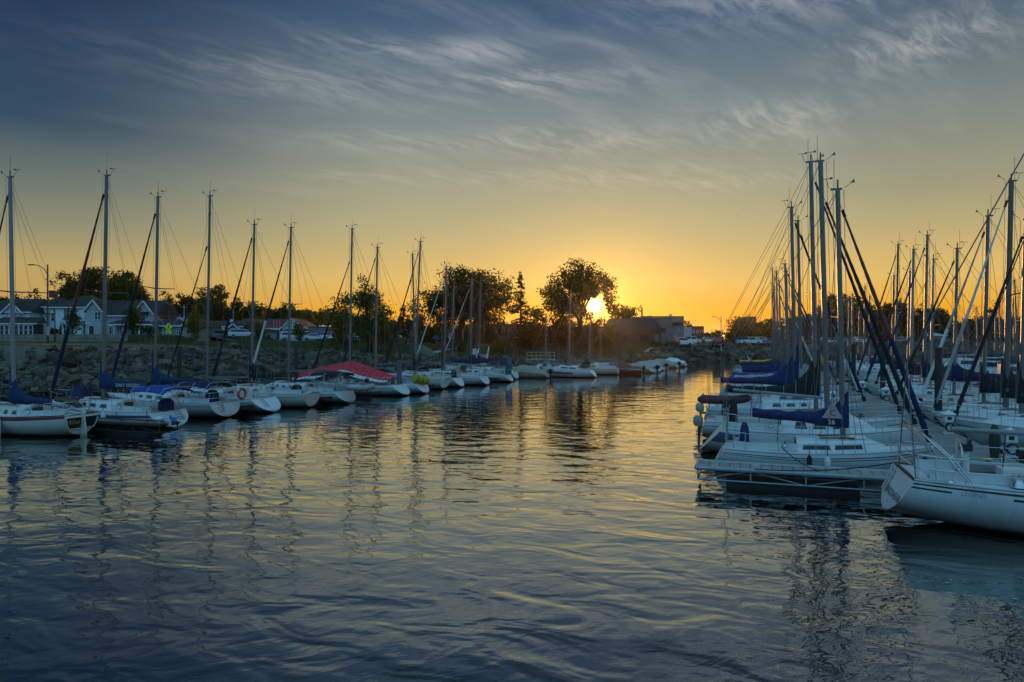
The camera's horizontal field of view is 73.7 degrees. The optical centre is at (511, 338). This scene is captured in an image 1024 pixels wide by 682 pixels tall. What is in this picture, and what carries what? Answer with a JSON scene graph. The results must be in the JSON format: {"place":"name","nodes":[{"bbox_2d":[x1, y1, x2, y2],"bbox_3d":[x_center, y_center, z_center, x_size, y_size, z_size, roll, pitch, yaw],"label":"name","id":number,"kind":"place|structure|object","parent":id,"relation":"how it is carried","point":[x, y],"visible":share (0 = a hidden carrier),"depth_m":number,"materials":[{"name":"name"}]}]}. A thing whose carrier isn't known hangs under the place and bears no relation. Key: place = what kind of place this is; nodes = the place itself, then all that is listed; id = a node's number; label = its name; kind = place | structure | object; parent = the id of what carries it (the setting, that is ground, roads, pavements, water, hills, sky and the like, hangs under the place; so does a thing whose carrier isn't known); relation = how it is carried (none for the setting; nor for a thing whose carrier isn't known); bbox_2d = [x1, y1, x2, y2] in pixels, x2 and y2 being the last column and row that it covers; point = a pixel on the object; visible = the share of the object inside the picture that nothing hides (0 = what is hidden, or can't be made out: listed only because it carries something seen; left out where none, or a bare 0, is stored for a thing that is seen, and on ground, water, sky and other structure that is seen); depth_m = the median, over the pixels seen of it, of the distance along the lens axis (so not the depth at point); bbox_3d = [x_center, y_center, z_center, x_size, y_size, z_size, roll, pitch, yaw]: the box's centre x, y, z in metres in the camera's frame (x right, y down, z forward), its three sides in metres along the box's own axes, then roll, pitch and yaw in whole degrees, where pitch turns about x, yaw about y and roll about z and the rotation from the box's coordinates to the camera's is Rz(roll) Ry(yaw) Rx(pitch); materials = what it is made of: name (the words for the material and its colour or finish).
{"place":"outdoors","nodes":[
{"label":"outdoors","id":0,"kind":"place"},
{"bbox_2d":[0,335,993,393],"bbox_3d":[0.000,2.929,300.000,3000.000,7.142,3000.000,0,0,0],"label":"ground","id":1,"kind":"structure","parent":0,"point":[133,341],"depth_m":109.57,"materials":[{"name":"grey stone"}]},
{"bbox_2d":[0,299,46,333],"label":"house","id":2,"kind":"structure","parent":1,"relation":"on","point":[25,310],"depth_m":117.64,"materials":[{"name":"white"}]},
{"bbox_2d":[0,334,127,341],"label":"stone wall","id":3,"kind":"structure","parent":1,"relation":"on","point":[60,337],"depth_m":94.72,"materials":[{"name":"grey stone"}]},
{"bbox_2d":[41,290,101,333],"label":"house","id":4,"kind":"structure","parent":1,"relation":"on","point":[65,304],"depth_m":119.80,"materials":[{"name":"white"}]},
{"bbox_2d":[60,307,84,333],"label":"young tree","id":5,"kind":"object","parent":1,"relation":"on","point":[76,320],"visible":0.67,"depth_m":107.80,"materials":[{"name":"green plant"}]},
{"bbox_2d":[45,266,113,299],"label":"broadleaf tree","id":6,"kind":"object","parent":1,"relation":"on","point":[68,289],"visible":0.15,"depth_m":168.73,"materials":[{"name":"green plant"}]},
{"bbox_2d":[96,269,153,300],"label":"broadleaf tree","id":7,"kind":"object","parent":1,"relation":"on","point":[117,283],"visible":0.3,"depth_m":166.01,"materials":[{"name":"green plant"}]},
{"bbox_2d":[82,299,179,334],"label":"house","id":8,"kind":"structure","parent":1,"relation":"on","point":[115,308],"depth_m":117.98,"materials":[{"name":"grey"}]},
{"bbox_2d":[121,300,147,334],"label":"young tree","id":9,"kind":"object","parent":1,"relation":"on","point":[132,322],"visible":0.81,"depth_m":103.77,"materials":[{"name":"green plant"}]},
{"bbox_2d":[150,319,221,340],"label":"house","id":10,"kind":"structure","parent":1,"relation":"on","point":[178,324],"depth_m":112.36,"materials":[{"name":"beige"}]},
{"bbox_2d":[173,292,200,318],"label":"broadleaf tree","id":11,"kind":"object","parent":1,"relation":"on","point":[184,300],"visible":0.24,"depth_m":188.55,"materials":[{"name":"green plant"}]},
{"bbox_2d":[185,304,205,341],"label":"young tree","id":12,"kind":"object","parent":1,"relation":"on","point":[193,328],"visible":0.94,"depth_m":103.63,"materials":[{"name":"green plant"}]},
{"bbox_2d":[189,283,241,320],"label":"broadleaf tree","id":13,"kind":"object","parent":1,"relation":"on","point":[219,311],"visible":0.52,"depth_m":172.68,"materials":[{"name":"green plant"}]},
{"bbox_2d":[214,319,254,335],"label":"house","id":14,"kind":"structure","parent":1,"relation":"on","point":[234,324],"depth_m":141.21,"materials":[{"name":"white"}]},
{"bbox_2d":[230,296,248,320],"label":"broadleaf tree","id":15,"kind":"object","parent":1,"relation":"on","point":[240,308],"visible":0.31,"depth_m":179.41,"materials":[{"name":"green plant"}]},
{"bbox_2d":[243,300,267,318],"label":"broadleaf tree","id":16,"kind":"object","parent":1,"relation":"on","point":[258,313],"visible":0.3,"depth_m":181.00,"materials":[{"name":"green plant"}]},
{"bbox_2d":[241,319,287,340],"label":"shop","id":17,"kind":"structure","parent":1,"relation":"on","point":[276,332],"depth_m":150.00,"materials":[{"name":"grey"}]},
{"bbox_2d":[258,301,303,318],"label":"broadleaf tree","id":18,"kind":"object","parent":1,"relation":"on","point":[275,313],"visible":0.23,"depth_m":169.44,"materials":[{"name":"green plant"}]},
{"bbox_2d":[278,318,316,340],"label":"shop","id":19,"kind":"structure","parent":1,"relation":"on","point":[308,324],"depth_m":146.00,"materials":[{"name":"white"}]},
{"bbox_2d":[322,273,398,351],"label":"broadleaf tree","id":20,"kind":"object","parent":1,"relation":"on","point":[363,327],"visible":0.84,"depth_m":105.68,"materials":[{"name":"green plant"}]},
{"bbox_2d":[399,289,430,343],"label":"broadleaf tree","id":21,"kind":"object","parent":1,"relation":"on","point":[407,325],"visible":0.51,"depth_m":139.59,"materials":[{"name":"green plant"}]},
{"bbox_2d":[0,344,846,380],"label":"weeds","id":22,"kind":"object","parent":1,"relation":"on","point":[356,354],"visible":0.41,"depth_m":86.41,"materials":[{"name":"green plant"}]},
{"bbox_2d":[440,339,480,351],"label":"hedge","id":23,"kind":"object","parent":1,"relation":"on","point":[464,345],"visible":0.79,"depth_m":115.20,"materials":[{"name":"green plant"}]},
{"bbox_2d":[416,261,519,343],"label":"broadleaf tree","id":24,"kind":"object","parent":1,"relation":"on","point":[489,289],"visible":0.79,"depth_m":137.23,"materials":[{"name":"green plant"}]},
{"bbox_2d":[464,316,501,342],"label":"broadleaf tree","id":25,"kind":"object","parent":1,"relation":"on","point":[487,333],"visible":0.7,"depth_m":131.85,"materials":[{"name":"green plant"}]},
{"bbox_2d":[491,322,518,342],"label":"shop","id":26,"kind":"structure","parent":1,"relation":"on","point":[504,335],"depth_m":170.00},
{"bbox_2d":[491,339,519,354],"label":"shrub","id":27,"kind":"object","parent":1,"relation":"on","point":[500,346],"visible":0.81,"depth_m":111.48,"materials":[{"name":"green plant"}]},
{"bbox_2d":[0,339,1019,400],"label":"riprap","id":28,"kind":"object","parent":1,"relation":"on","point":[66,378],"visible":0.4,"depth_m":70.77,"materials":[{"name":"stone"}]},
{"bbox_2d":[508,271,531,354],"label":"conifer tree","id":29,"kind":"object","parent":1,"relation":"on","point":[521,302],"visible":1,"depth_m":111.81,"materials":[{"name":"green plant"}]},
{"bbox_2d":[515,318,547,347],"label":"broadleaf tree","id":30,"kind":"object","parent":1,"relation":"on","point":[533,336],"visible":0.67,"depth_m":124.65,"materials":[{"name":"green plant"}]},
{"bbox_2d":[523,305,548,336],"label":"broadleaf tree","id":31,"kind":"object","parent":1,"relation":"on","point":[534,314],"visible":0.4,"depth_m":149.41,"materials":[{"name":"green plant"}]},
{"bbox_2d":[541,319,577,344],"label":"broadleaf tree","id":32,"kind":"object","parent":1,"relation":"on","point":[561,337],"visible":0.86,"depth_m":133.76,"materials":[{"name":"green plant"}]},
{"bbox_2d":[536,258,620,347],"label":"broadleaf tree","id":33,"kind":"object","parent":1,"relation":"on","point":[580,286],"visible":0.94,"depth_m":125.77,"materials":[{"name":"green plant"}]},
{"bbox_2d":[578,317,621,347],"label":"broadleaf tree","id":34,"kind":"object","parent":1,"relation":"on","point":[606,340],"visible":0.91,"depth_m":125.05,"materials":[{"name":"green plant"}]},
{"bbox_2d":[608,304,641,317],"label":"broadleaf tree","id":35,"kind":"object","parent":1,"relation":"on","point":[627,313],"visible":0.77,"depth_m":148.76,"materials":[{"name":"green plant"}]},
{"bbox_2d":[605,318,665,344],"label":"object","id":36,"kind":"structure","parent":1,"relation":"on","point":[638,331],"depth_m":140.00,"materials":[{"name":"grey"}]},
{"bbox_2d":[635,314,683,336],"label":"shop","id":37,"kind":"structure","parent":1,"relation":"on","point":[677,326],"depth_m":160.00},
{"bbox_2d":[655,318,672,343],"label":"shop","id":38,"kind":"structure","parent":1,"relation":"on","point":[666,323],"depth_m":147.00},
{"bbox_2d":[724,315,762,341],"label":"broadleaf tree","id":39,"kind":"object","parent":1,"relation":"on","point":[734,324],"visible":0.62,"depth_m":188.43,"materials":[{"name":"green plant"}]},
{"bbox_2d":[749,322,778,338],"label":"broadleaf tree","id":40,"kind":"object","parent":1,"relation":"on","point":[766,331],"visible":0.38,"depth_m":202.66,"materials":[{"name":"green plant"}]},
{"bbox_2d":[811,292,851,339],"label":"broadleaf tree","id":41,"kind":"object","parent":1,"relation":"on","point":[835,312],"visible":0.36,"depth_m":188.31,"materials":[{"name":"green plant"}]},
{"bbox_2d":[843,293,883,341],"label":"broadleaf tree","id":42,"kind":"object","parent":1,"relation":"on","point":[856,319],"visible":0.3,"depth_m":194.32,"materials":[{"name":"green plant"}]},
{"bbox_2d":[747,314,1020,340],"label":"woods","id":43,"kind":"object","parent":1,"relation":"on","point":[939,330],"visible":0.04,"depth_m":280.61,"materials":[{"name":"green plant"}]},
{"bbox_2d":[875,297,918,341],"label":"broadleaf tree","id":44,"kind":"object","parent":1,"relation":"on","point":[887,308],"visible":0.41,"depth_m":195.52,"materials":[{"name":"green plant"}]},
{"bbox_2d":[903,300,957,342],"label":"broadleaf tree","id":45,"kind":"object","parent":1,"relation":"on","point":[919,326],"visible":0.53,"depth_m":190.11,"materials":[{"name":"green plant"}]},
{"bbox_2d":[965,308,1004,341],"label":"broadleaf tree","id":46,"kind":"object","parent":1,"relation":"on","point":[980,330],"visible":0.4,"depth_m":203.83,"materials":[{"name":"green plant"}]},
{"bbox_2d":[0,356,1023,681],"bbox_3d":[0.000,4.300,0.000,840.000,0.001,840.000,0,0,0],"label":"water","id":47,"kind":"structure","parent":0,"point":[556,530],"depth_m":13.42,"materials":[{"name":"blue liquid"}]},
{"bbox_2d":[0,169,98,436],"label":"sailboat","id":48,"kind":"object","parent":47,"relation":"on","point":[22,414],"visible":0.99,"depth_m":30.61,"materials":[{"name":"white plastic"}]},
{"bbox_2d":[48,168,192,427],"bbox_3d":[-20.015,-2.327,34.044,8.497,13.655,2.898,0,0,18],"label":"sailboat","id":49,"kind":"object","parent":47,"relation":"on","point":[135,408],"visible":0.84,"depth_m":33.94,"materials":[{"name":"white plastic"}]},
{"bbox_2d":[88,417,178,435],"bbox_3d":[-20.677,4.077,31.987,11.732,0.765,1.160,0,0,18],"label":"finger dock","id":50,"kind":"object","parent":47,"relation":"on","point":[131,430],"visible":0.45,"depth_m":30.60,"materials":[{"name":"wood"}]},
{"bbox_2d":[107,179,239,417],"bbox_3d":[-19.593,-2.267,38.603,8.722,13.534,2.816,0,0,18],"label":"sailboat","id":51,"kind":"object","parent":47,"relation":"on","point":[211,403],"visible":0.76,"depth_m":38.29,"materials":[{"name":"white plastic"}]},
{"bbox_2d":[164,179,280,411],"bbox_3d":[-17.789,-2.570,41.182,8.379,14.140,2.728,0,0,18],"label":"sailboat","id":52,"kind":"object","parent":47,"relation":"on","point":[263,402],"visible":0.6,"depth_m":41.10,"materials":[{"name":"white plastic"}]},
{"bbox_2d":[212,219,320,407],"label":"sailboat","id":53,"kind":"object","parent":47,"relation":"on","point":[295,395],"visible":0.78,"depth_m":43.69,"materials":[{"name":"white plastic"}]},
{"bbox_2d":[247,222,355,402],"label":"sailboat","id":54,"kind":"object","parent":47,"relation":"on","point":[339,394],"visible":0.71,"depth_m":46.62,"materials":[{"name":"white plastic"}]},
{"bbox_2d":[346,378,374,390],"bbox_3d":[-10.158,3.161,45.502,1.300,0.882,2.887,0,0,9],"label":"inflatable dinghy","id":55,"kind":"object","parent":54,"relation":"hanging from","point":[366,386],"visible":1,"depth_m":44.85,"materials":[{"name":"rubber"}]},
{"bbox_2d":[311,224,409,395],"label":"sailboat","id":56,"kind":"object","parent":47,"relation":"on","point":[390,388],"visible":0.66,"depth_m":52.74,"materials":[{"name":"white plastic"}]},
{"bbox_2d":[292,361,396,382],"bbox_3d":[-13.083,2.497,53.391,8.737,1.529,3.135,0,0,18],"label":"cover","id":57,"kind":"object","parent":56,"relation":"on","point":[360,371],"visible":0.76,"depth_m":52.28,"materials":[{"name":"red fabric"}]},
{"bbox_2d":[342,243,428,393],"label":"sailboat","id":58,"kind":"object","parent":47,"relation":"on","point":[414,387],"visible":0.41,"depth_m":54.75,"materials":[{"name":"white plastic"}]},
{"bbox_2d":[383,237,450,388],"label":"sailboat","id":59,"kind":"object","parent":47,"relation":"on","point":[440,381],"visible":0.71,"depth_m":58.91,"materials":[{"name":"white plastic"}]},
{"bbox_2d":[380,250,463,386],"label":"sailboat","id":60,"kind":"object","parent":47,"relation":"on","point":[456,381],"visible":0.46,"depth_m":61.92,"materials":[{"name":"white plastic"}]},
{"bbox_2d":[410,264,488,384],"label":"sailboat","id":61,"kind":"object","parent":47,"relation":"on","point":[478,378],"visible":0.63,"depth_m":64.16,"materials":[{"name":"white plastic"}]},
{"bbox_2d":[426,286,481,370],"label":"sailboat","id":62,"kind":"object","parent":47,"relation":"on","point":[452,357],"visible":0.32,"depth_m":75.92,"materials":[{"name":"white plastic"}]},
{"bbox_2d":[440,277,513,381],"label":"sailboat","id":63,"kind":"object","parent":47,"relation":"on","point":[502,376],"visible":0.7,"depth_m":68.81,"materials":[{"name":"white plastic"}]},
{"bbox_2d":[449,281,517,378],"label":"sailboat","id":64,"kind":"object","parent":47,"relation":"on","point":[514,374],"visible":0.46,"depth_m":73.19,"materials":[{"name":"white plastic"}]},
{"bbox_2d":[501,365,552,377],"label":"motorboat","id":65,"kind":"object","parent":47,"relation":"on","point":[525,371],"visible":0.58,"depth_m":74.82,"materials":[{"name":"white plastic"}]},
{"bbox_2d":[526,313,562,367],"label":"sailboat","id":66,"kind":"object","parent":47,"relation":"on","point":[539,365],"visible":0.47,"depth_m":79.43,"materials":[{"name":"white wood"}]},
{"bbox_2d":[541,293,596,377],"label":"sailboat","id":67,"kind":"object","parent":47,"relation":"on","point":[583,370],"visible":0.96,"depth_m":75.93,"materials":[{"name":"white plastic"}]},
{"bbox_2d":[567,313,618,374],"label":"sailboat","id":68,"kind":"object","parent":47,"relation":"on","point":[598,369],"visible":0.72,"depth_m":81.54,"materials":[{"name":"white plastic"}]},
{"bbox_2d":[603,362,645,373],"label":"motorboat","id":69,"kind":"object","parent":47,"relation":"on","point":[625,368],"visible":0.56,"depth_m":83.02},
{"bbox_2d":[628,361,661,372],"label":"motorboat","id":70,"kind":"object","parent":47,"relation":"on","point":[650,368],"visible":0.59,"depth_m":85.87,"materials":[{"name":"white plastic"}]},
{"bbox_2d":[732,261,804,371],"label":"sailboat","id":71,"kind":"object","parent":47,"relation":"on","point":[772,302],"visible":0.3,"depth_m":73.06,"materials":[{"name":"blue fabric"}]},
{"bbox_2d":[730,267,809,377],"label":"sailboat","id":72,"kind":"object","parent":47,"relation":"on","point":[777,330],"visible":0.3,"depth_m":64.04,"materials":[{"name":"blue fabric"}]},
{"bbox_2d":[735,283,805,371],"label":"sailboat","id":73,"kind":"object","parent":47,"relation":"on","point":[774,329],"visible":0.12,"depth_m":68.02,"materials":[{"name":"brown wood"}]},
{"bbox_2d":[734,277,812,371],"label":"sailboat","id":74,"kind":"object","parent":47,"relation":"on","point":[779,362],"visible":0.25,"depth_m":58.02,"materials":[{"name":"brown wood"}]},
{"bbox_2d":[722,249,838,394],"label":"sailboat","id":75,"kind":"object","parent":47,"relation":"on","point":[786,339],"visible":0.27,"depth_m":46.00,"materials":[{"name":"blue fabric"}]},
{"bbox_2d":[730,267,831,386],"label":"sailboat","id":76,"kind":"object","parent":47,"relation":"on","point":[754,370],"visible":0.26,"depth_m":52.03,"materials":[{"name":"brown"}]},
{"bbox_2d":[696,200,867,419],"bbox_3d":[13.383,-1.427,34.268,8.115,12.253,2.800,0,0,19],"label":"sailboat","id":77,"kind":"object","parent":47,"relation":"on","point":[788,373],"visible":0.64,"depth_m":33.97,"materials":[{"name":"white plastic"}]},
{"bbox_2d":[719,214,862,404],"bbox_3d":[15.402,-1.534,38.261,7.675,12.067,2.799,0,0,19],"label":"sailboat","id":78,"kind":"object","parent":47,"relation":"on","point":[798,271],"visible":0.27,"depth_m":37.99,"materials":[{"name":"white plastic"}]},
{"bbox_2d":[694,459,888,495],"bbox_3d":[9.708,4.077,19.063,8.876,0.765,1.210,0,0,19],"label":"finger dock","id":79,"kind":"object","parent":47,"relation":"on","point":[810,482],"visible":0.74,"depth_m":19.48,"materials":[{"name":"wood"}]},
{"bbox_2d":[693,152,904,437],"bbox_3d":[11.736,-1.796,28.385,8.215,12.992,2.900,0,0,19],"label":"sailboat","id":80,"kind":"object","parent":47,"relation":"on","point":[803,384],"visible":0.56,"depth_m":28.09,"materials":[{"name":"white plastic"}]},
{"bbox_2d":[697,393,750,403],"bbox_3d":[9.199,2.587,29.583,2.205,0.431,0.900,0,0,19],"label":"inflatable dinghy","id":81,"kind":"object","parent":80,"relation":"hanging from","point":[713,399],"visible":0.91,"depth_m":29.30,"materials":[{"name":"rubber"}]},
{"bbox_2d":[700,135,918,451],"bbox_3d":[10.752,-1.483,25.061,7.476,11.965,2.899,0,0,19],"label":"sailboat","id":82,"kind":"object","parent":47,"relation":"on","point":[715,441],"visible":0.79,"depth_m":24.75,"materials":[{"name":"white plastic"}]},
{"bbox_2d":[715,177,935,469],"bbox_3d":[9.874,-0.627,21.936,6.528,10.254,2.501,0,0,19],"label":"sailboat","id":83,"kind":"object","parent":47,"relation":"on","point":[849,450],"visible":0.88,"depth_m":21.59,"materials":[{"name":"white plastic"}]},
{"bbox_2d":[844,283,899,374],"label":"sailboat","id":84,"kind":"object","parent":47,"relation":"on","point":[866,359],"visible":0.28,"depth_m":79.91,"materials":[{"name":"grey metal"}]},
{"bbox_2d":[844,293,904,377],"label":"sailboat","id":85,"kind":"object","parent":47,"relation":"on","point":[877,362],"visible":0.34,"depth_m":73.86,"materials":[{"name":"white wood"}]},
{"bbox_2d":[857,273,943,377],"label":"sailboat","id":86,"kind":"object","parent":47,"relation":"on","point":[870,375],"visible":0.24,"depth_m":60.93,"materials":[{"name":"grey metal"}]},
{"bbox_2d":[856,232,951,386],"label":"sailboat","id":87,"kind":"object","parent":47,"relation":"on","point":[896,319],"visible":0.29,"depth_m":55.92,"materials":[{"name":"white wood"}]},
{"bbox_2d":[803,364,1021,463],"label":"pier","id":88,"kind":"structure","parent":47,"relation":"on","point":[938,436],"depth_m":26.96,"materials":[{"name":"grey wood"}]},
{"bbox_2d":[940,410,955,434],"bbox_3d":[17.197,3.270,26.892,0.480,0.940,0.498,0,0,19],"label":"power pedestal","id":89,"kind":"object","parent":88,"relation":"on","point":[948,417],"visible":0.8,"depth_m":26.76,"materials":[{"name":"white plastic"}]},
{"bbox_2d":[989,424,1000,457],"bbox_3d":[15.204,3.217,21.500,0.311,1.055,0.287,0,0,0],"label":"trash can","id":90,"kind":"object","parent":88,"relation":"on","point":[994,440],"visible":0.9,"depth_m":21.41,"materials":[{"name":"plastic"}]},
{"bbox_2d":[1001,427,1019,457],"bbox_3d":[15.747,3.270,21.592,0.480,0.940,0.498,0,0,19],"label":"power pedestal","id":91,"kind":"object","parent":88,"relation":"on","point":[1011,440],"visible":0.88,"depth_m":21.45,"materials":[{"name":"white plastic"}]},
{"bbox_2d":[867,268,970,385],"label":"sailboat","id":92,"kind":"object","parent":47,"relation":"on","point":[908,347],"visible":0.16,"depth_m":51.90,"materials":[{"name":"grey metal"}]},
{"bbox_2d":[865,235,980,395],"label":"sailboat","id":93,"kind":"object","parent":47,"relation":"on","point":[874,392],"visible":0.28,"depth_m":47.41,"materials":[{"name":"white plastic"}]},
{"bbox_2d":[873,229,1000,393],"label":"sailboat","id":94,"kind":"object","parent":47,"relation":"on","point":[923,345],"visible":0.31,"depth_m":44.21,"materials":[{"name":"white wood"}]},
{"bbox_2d":[933,347,941,423],"bbox_3d":[18.859,3.140,30.200,0.394,5.520,0.395,0,0,0],"label":"mooring pile","id":95,"kind":"object","parent":47,"relation":"in","point":[937,367],"visible":0.49,"depth_m":30.09,"materials":[{"name":"wood"}]},
{"bbox_2d":[878,243,1015,408],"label":"sailboat","id":96,"kind":"object","parent":47,"relation":"on","point":[931,350],"visible":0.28,"depth_m":40.91,"materials":[{"name":"white wood"}]},
{"bbox_2d":[881,153,1023,535],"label":"sailboat","id":97,"kind":"object","parent":47,"relation":"on","point":[987,494],"visible":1,"depth_m":15.19,"materials":[{"name":"white plastic"}]},
{"bbox_2d":[894,241,1020,416],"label":"sailboat","id":98,"kind":"object","parent":47,"relation":"on","point":[958,373],"visible":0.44,"depth_m":36.09,"materials":[{"name":"white wood"}]},
{"bbox_2d":[918,208,1020,421],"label":"sailboat","id":99,"kind":"object","parent":47,"relation":"on","point":[985,376],"visible":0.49,"depth_m":31.52,"materials":[{"name":"white plastic"}]},
{"bbox_2d":[932,157,1023,437],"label":"sailboat","id":100,"kind":"object","parent":47,"relation":"on","point":[1005,375],"visible":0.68,"depth_m":28.72,"materials":[{"name":"white plastic"}]},
{"bbox_2d":[950,212,1023,446],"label":"sailboat","id":101,"kind":"object","parent":47,"relation":"on","point":[1014,420],"visible":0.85,"depth_m":26.29,"materials":[{"name":"white wood"}]},
{"bbox_2d":[971,276,1020,373],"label":"sailboat","id":102,"kind":"object","parent":47,"relation":"on","point":[1014,325],"visible":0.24,"depth_m":66.05,"materials":[{"name":"grey metal"}]},
{"bbox_2d":[0,0,1023,338],"label":"sky","id":103,"kind":"structure","parent":0,"point":[660,145],"materials":[{"name":"blue"}]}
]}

